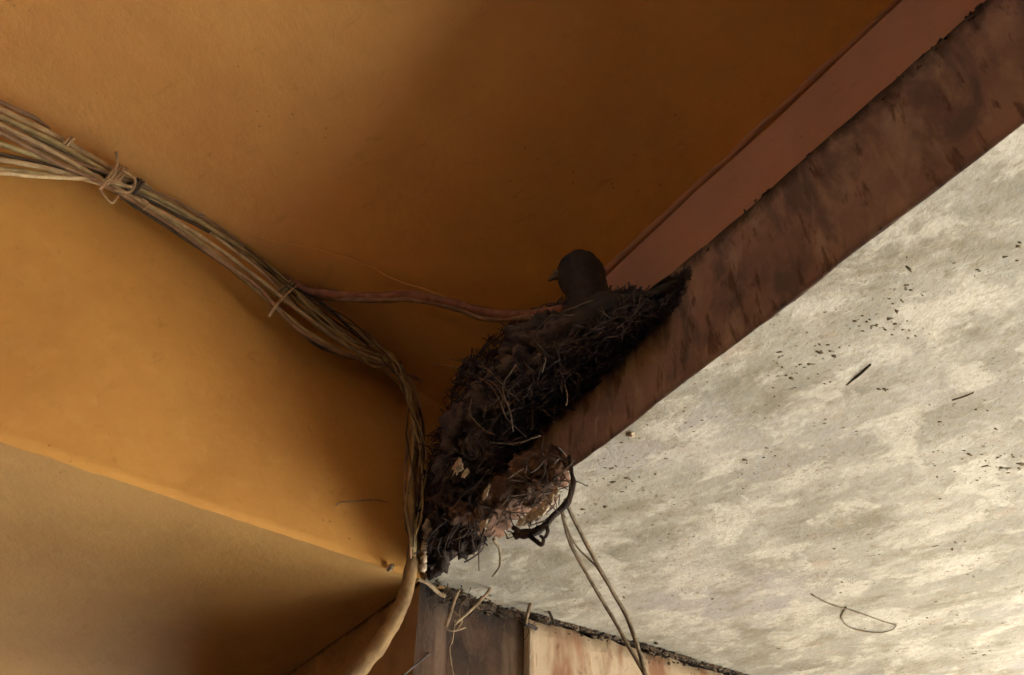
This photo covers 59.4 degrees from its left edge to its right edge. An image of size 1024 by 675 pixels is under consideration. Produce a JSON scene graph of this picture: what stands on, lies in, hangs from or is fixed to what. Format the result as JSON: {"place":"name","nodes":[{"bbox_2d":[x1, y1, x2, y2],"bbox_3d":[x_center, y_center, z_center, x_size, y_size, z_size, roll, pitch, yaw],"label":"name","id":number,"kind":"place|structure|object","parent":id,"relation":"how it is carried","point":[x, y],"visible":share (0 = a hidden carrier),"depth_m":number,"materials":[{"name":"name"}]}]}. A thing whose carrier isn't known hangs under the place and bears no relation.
{"place":"outdoors","nodes":[
{"label":"outdoors","id":0,"kind":"place"},
{"bbox_2d":[0,0,894,494],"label":"ceiling","id":1,"kind":"structure","parent":0,"point":[498,154],"depth_m":1.14,"materials":[{"name":"orange paint"}]},
{"bbox_2d":[952,392,973,400],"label":"dry grass","id":2,"kind":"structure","parent":0,"point":[962,397],"depth_m":0.93,"materials":[{"name":"beige plant"}]},
{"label":"pavement","id":3,"kind":"structure","parent":0,"visible":0},
{"bbox_2d":[288,582,728,674],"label":"corner column","id":4,"kind":"structure","parent":3,"relation":"on","point":[483,644],"depth_m":1.20,"materials":[{"name":"brown paint"}]},
{"bbox_2d":[402,653,429,674],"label":"thin wire","id":5,"kind":"object","parent":4,"relation":"attached to","point":[415,665],"visible":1,"depth_m":1.11,"materials":[{"name":"grey metal"}]},
{"bbox_2d":[423,579,543,640],"bbox_3d":[-0.040,0.357,1.226,0.179,0.083,0.042,21,-48,-20],"label":"dark debris","id":6,"kind":"object","parent":4,"relation":"attached to","point":[467,601],"visible":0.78,"depth_m":1.22,"materials":[{"name":"brown soil"}]},
{"bbox_2d":[423,0,1023,674],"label":"balcony slab","id":7,"kind":"structure","parent":4,"relation":"on","point":[919,172],"depth_m":0.98,"materials":[{"name":"paint"}]},
{"bbox_2d":[443,589,459,628],"bbox_3d":[-0.077,0.351,1.165,0.006,0.063,0.028,-26,-50,24],"label":"straw","id":8,"kind":"object","parent":7,"relation":"hanging from","point":[449,616],"visible":1,"depth_m":1.16,"materials":[{"name":"brown plant"}]},
{"bbox_2d":[443,611,464,674],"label":"straw","id":9,"kind":"object","parent":8,"relation":"hanging from","point":[456,630],"visible":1,"depth_m":1.14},
{"bbox_2d":[414,427,499,580],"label":"corner litter","id":10,"kind":"object","parent":7,"relation":"attached to","point":[445,541],"visible":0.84,"depth_m":1.14,"materials":[{"name":"brown plant"}]},
{"bbox_2d":[416,578,444,596],"bbox_3d":[-0.106,0.326,1.172,0.009,0.007,0.056,-25,-49,24],"label":"pale splinter","id":11,"kind":"object","parent":10,"relation":"on","point":[435,590],"visible":1,"depth_m":1.17,"materials":[{"name":"wood"}]},
{"bbox_2d":[461,468,469,477],"bbox_3d":[-0.053,0.156,1.032,0.011,0.012,0.014,0,-44,0],"label":"plaster chip","id":12,"kind":"object","parent":10,"relation":"attached to","point":[465,472],"visible":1,"depth_m":1.03,"materials":[{"name":"beige paint"}]},
{"bbox_2d":[480,519,488,529],"bbox_3d":[-0.031,0.210,1.003,0.011,0.013,0.016,0,-44,0],"label":"plaster chip","id":13,"kind":"object","parent":10,"relation":"attached to","point":[483,524],"visible":0.98,"depth_m":1.00,"materials":[{"name":"beige paint"}]},
{"bbox_2d":[453,588,491,627],"bbox_3d":[-0.044,0.343,1.195,0.079,0.115,0.008,33,-53,-30],"label":"straw","id":14,"kind":"object","parent":7,"relation":"hanging from","point":[473,607],"visible":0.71,"depth_m":1.17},
{"bbox_2d":[492,538,501,576],"bbox_3d":[-0.019,0.277,1.129,0.013,0.010,0.082,0,-44,0],"label":"grass loop","id":15,"kind":"object","parent":7,"relation":"attached to","point":[499,550],"depth_m":1.12,"materials":[{"name":"beige plant"}]},
{"bbox_2d":[448,437,586,547],"bbox_3d":[0.004,0.188,1.047,0.086,0.205,0.270,25,-49,-24],"label":"droppings clump","id":16,"kind":"object","parent":7,"relation":"hanging from","point":[541,472],"visible":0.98,"depth_m":1.03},
{"bbox_2d":[482,482,489,500],"bbox_3d":[-0.029,0.173,1.004,0.009,0.019,0.011,0,-44,0],"label":"plaster chip","id":17,"kind":"object","parent":16,"relation":"attached to","point":[486,491],"visible":1,"depth_m":1.00,"materials":[{"name":"beige paint"}]},
{"bbox_2d":[561,504,647,674],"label":"hanging twine","id":18,"kind":"object","parent":16,"relation":"hanging from","point":[640,663],"visible":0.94,"depth_m":0.96,"materials":[{"name":"beige fabric"}]},
{"bbox_2d":[548,611,554,623],"bbox_3d":[0.051,0.372,1.268,0.042,0.063,0.007,22,-48,-22],"label":"forked twig","id":19,"kind":"object","parent":7,"relation":"on","point":[551,617],"visible":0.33,"depth_m":1.25,"materials":[{"name":"brown wood"}]},
{"bbox_2d":[426,266,692,494],"bbox_3d":[0.011,0.052,1.145,0.132,0.387,0.556,27,-50,-25],"label":"nest","id":20,"kind":"object","parent":7,"relation":"on","point":[542,363],"visible":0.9,"depth_m":1.07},
{"bbox_2d":[452,457,463,475],"bbox_3d":[-0.064,0.151,1.056,0.008,0.026,0.023,26,-50,-25],"label":"plaster chip","id":21,"kind":"object","parent":20,"relation":"attached to","point":[457,467],"visible":1,"depth_m":1.05,"materials":[{"name":"beige paint"}]},
{"bbox_2d":[548,249,683,356],"bbox_3d":[0.120,-0.065,1.052,0.076,0.180,0.167,34,-53,-30],"label":"bird","id":22,"kind":"object","parent":20,"relation":"on","point":[579,275],"visible":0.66,"depth_m":1.03},
{"bbox_2d":[626,432,635,437],"bbox_3d":[0.128,0.105,0.970,0.011,0.008,0.009,0,-44,0],"label":"paint blister","id":23,"kind":"object","parent":7,"relation":"attached to","point":[630,434],"visible":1,"depth_m":0.97,"materials":[{"name":"beige paint"}]},
{"bbox_2d":[557,241,1023,671],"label":"dirt specks","id":24,"kind":"object","parent":7,"relation":"on","point":[885,389],"visible":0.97,"depth_m":0.94,"materials":[{"name":"brown soil"}]},
{"bbox_2d":[604,0,985,290],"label":"beam","id":25,"kind":"structure","parent":7,"relation":"on","point":[861,69],"depth_m":0.99,"materials":[{"name":"paint"}]},
{"bbox_2d":[706,3,981,250],"bbox_3d":[0.395,-0.270,0.790,0.004,0.024,1.674,27,-50,-25],"label":"ledge grime","id":26,"kind":"object","parent":7,"relation":"attached to","point":[884,97],"visible":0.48,"depth_m":0.83,"materials":[{"name":"black soil"}]},
{"bbox_2d":[811,594,896,632],"bbox_3d":[0.473,0.396,1.272,0.175,0.004,0.042,24,-49,-22],"label":"thread loop","id":27,"kind":"object","parent":7,"relation":"attached to","point":[858,613],"visible":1,"depth_m":1.27,"materials":[{"name":"beige fabric"}]},
{"bbox_2d":[846,364,871,385],"bbox_3d":[0.349,0.038,0.904,0.003,0.004,0.035,19,-47,-19],"label":"twig","id":28,"kind":"object","parent":7,"relation":"attached to","point":[861,373],"visible":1,"depth_m":0.90,"materials":[{"name":"brown wood"}]},
{"bbox_2d":[524,619,723,674],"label":"cream pilaster","id":29,"kind":"object","parent":3,"relation":"on","point":[548,650],"visible":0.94,"depth_m":1.26,"materials":[{"name":"paint"}]},
{"bbox_2d":[523,622,537,630],"bbox_3d":[0.026,0.398,1.240,0.022,0.010,0.007,23,-49,-22],"label":"stub twig","id":30,"kind":"object","parent":29,"relation":"attached to","point":[534,627],"visible":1,"depth_m":1.24,"materials":[{"name":"wood"}]},
{"bbox_2d":[442,587,748,674],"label":"mildew line","id":31,"kind":"object","parent":29,"relation":"on","point":[652,650],"visible":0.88,"depth_m":1.31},
{"bbox_2d":[523,603,531,623],"bbox_3d":[0.031,0.375,1.241,0.030,0.045,0.010,11,-45,-11],"label":"bent straw","id":32,"kind":"object","parent":31,"relation":"attached to","point":[527,612],"visible":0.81,"depth_m":1.23,"materials":[{"name":"beige plant"}]},
{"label":"side wall","id":33,"kind":"object","parent":3,"relation":"on","visible":0},
{"bbox_2d":[0,121,446,674],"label":"ochre beam","id":34,"kind":"structure","parent":33,"relation":"attached to","point":[145,360],"depth_m":1.19,"materials":[{"name":"paint"}]},
{"bbox_2d":[0,100,427,557],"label":"cable bundle","id":35,"kind":"object","parent":34,"relation":"attached to","point":[121,182],"visible":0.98,"depth_m":1.24,"materials":[{"name":"beige plastic"}]},
{"bbox_2d":[253,236,564,322],"bbox_3d":[-0.169,-0.061,1.234,0.489,0.245,0.106,-6,-44,6],"label":"brown cord","id":36,"kind":"object","parent":35,"relation":"hanging from","point":[476,312],"visible":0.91,"depth_m":1.25,"materials":[{"name":"brown fabric"}]},
{"bbox_2d":[336,500,387,505],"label":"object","id":37,"kind":"object","parent":34,"relation":"attached to","point":[359,501],"visible":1,"depth_m":1.20,"materials":[{"name":"brown"}]},
{"bbox_2d":[341,518,431,674],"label":"painted conduit","id":38,"kind":"object","parent":34,"relation":"attached to","point":[368,657],"visible":0.6,"depth_m":1.10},
{"bbox_2d":[386,563,394,572],"bbox_3d":[-0.158,0.301,1.173,0.008,0.012,0.014,29,-51,-26],"label":"plaster chip","id":39,"kind":"object","parent":34,"relation":"attached to","point":[390,567],"visible":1,"depth_m":1.17,"materials":[{"name":"beige paint"}]}
]}

